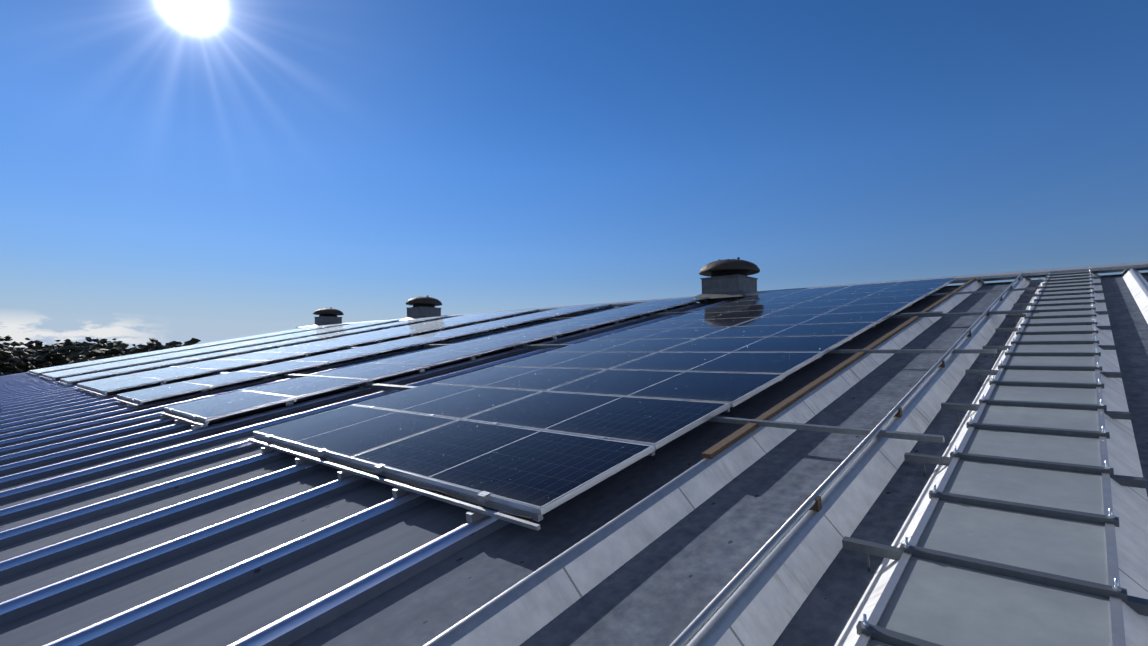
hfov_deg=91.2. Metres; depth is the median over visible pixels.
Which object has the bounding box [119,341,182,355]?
tree
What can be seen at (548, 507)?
pv frames
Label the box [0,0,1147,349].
sky
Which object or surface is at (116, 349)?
tree
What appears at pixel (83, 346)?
tree
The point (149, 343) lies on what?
tree
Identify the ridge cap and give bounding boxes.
[296,261,1147,327]
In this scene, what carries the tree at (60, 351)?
on the hill terrain
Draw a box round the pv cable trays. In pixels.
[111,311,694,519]
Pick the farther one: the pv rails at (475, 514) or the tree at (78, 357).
the tree at (78, 357)
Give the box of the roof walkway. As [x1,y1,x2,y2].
[842,267,1147,645]
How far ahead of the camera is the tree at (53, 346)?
129.87 m
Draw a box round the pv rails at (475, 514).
[26,279,954,530]
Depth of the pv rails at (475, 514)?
4.75 m
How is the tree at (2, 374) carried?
on the ground
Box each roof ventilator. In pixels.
[309,307,343,326]
[399,295,441,320]
[692,257,759,303]
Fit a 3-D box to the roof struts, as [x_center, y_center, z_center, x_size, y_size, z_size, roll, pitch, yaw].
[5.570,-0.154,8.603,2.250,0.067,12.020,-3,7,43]
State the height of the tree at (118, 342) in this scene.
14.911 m
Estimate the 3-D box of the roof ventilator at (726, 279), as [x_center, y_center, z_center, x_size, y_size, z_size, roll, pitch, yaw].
[4.958,-1.163,17.938,1.940,1.800,2.100,-3,-4,43]
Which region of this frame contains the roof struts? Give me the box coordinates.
[707,287,1034,442]
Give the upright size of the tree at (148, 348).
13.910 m
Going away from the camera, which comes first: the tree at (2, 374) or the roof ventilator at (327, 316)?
the roof ventilator at (327, 316)
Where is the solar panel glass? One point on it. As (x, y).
(538, 468)
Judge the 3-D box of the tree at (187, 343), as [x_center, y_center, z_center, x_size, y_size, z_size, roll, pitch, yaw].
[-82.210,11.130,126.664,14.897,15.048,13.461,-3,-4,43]
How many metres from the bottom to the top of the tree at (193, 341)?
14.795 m
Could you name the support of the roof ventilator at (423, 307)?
on the folded plate roof
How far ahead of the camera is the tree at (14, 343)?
114.37 m
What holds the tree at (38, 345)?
on the ground
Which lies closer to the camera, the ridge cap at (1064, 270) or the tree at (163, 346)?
the ridge cap at (1064, 270)
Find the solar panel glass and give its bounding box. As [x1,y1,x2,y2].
[29,278,953,507]
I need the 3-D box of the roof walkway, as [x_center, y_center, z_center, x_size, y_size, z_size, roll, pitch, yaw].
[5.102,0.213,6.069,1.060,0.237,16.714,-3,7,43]
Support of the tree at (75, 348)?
on the hill terrain
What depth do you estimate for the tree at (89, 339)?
165.40 m
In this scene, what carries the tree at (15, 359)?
on the hill terrain
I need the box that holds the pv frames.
[30,278,955,514]
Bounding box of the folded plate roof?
[0,268,1147,645]
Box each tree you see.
[0,335,39,367]
[0,344,51,375]
[0,354,4,375]
[9,337,67,367]
[32,339,89,363]
[34,342,123,367]
[49,341,83,350]
[55,340,117,346]
[59,340,125,365]
[80,337,116,345]
[90,343,147,359]
[109,341,126,355]
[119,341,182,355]
[124,338,175,352]
[136,341,173,348]
[175,338,200,346]
[181,340,192,346]
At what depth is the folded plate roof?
3.59 m

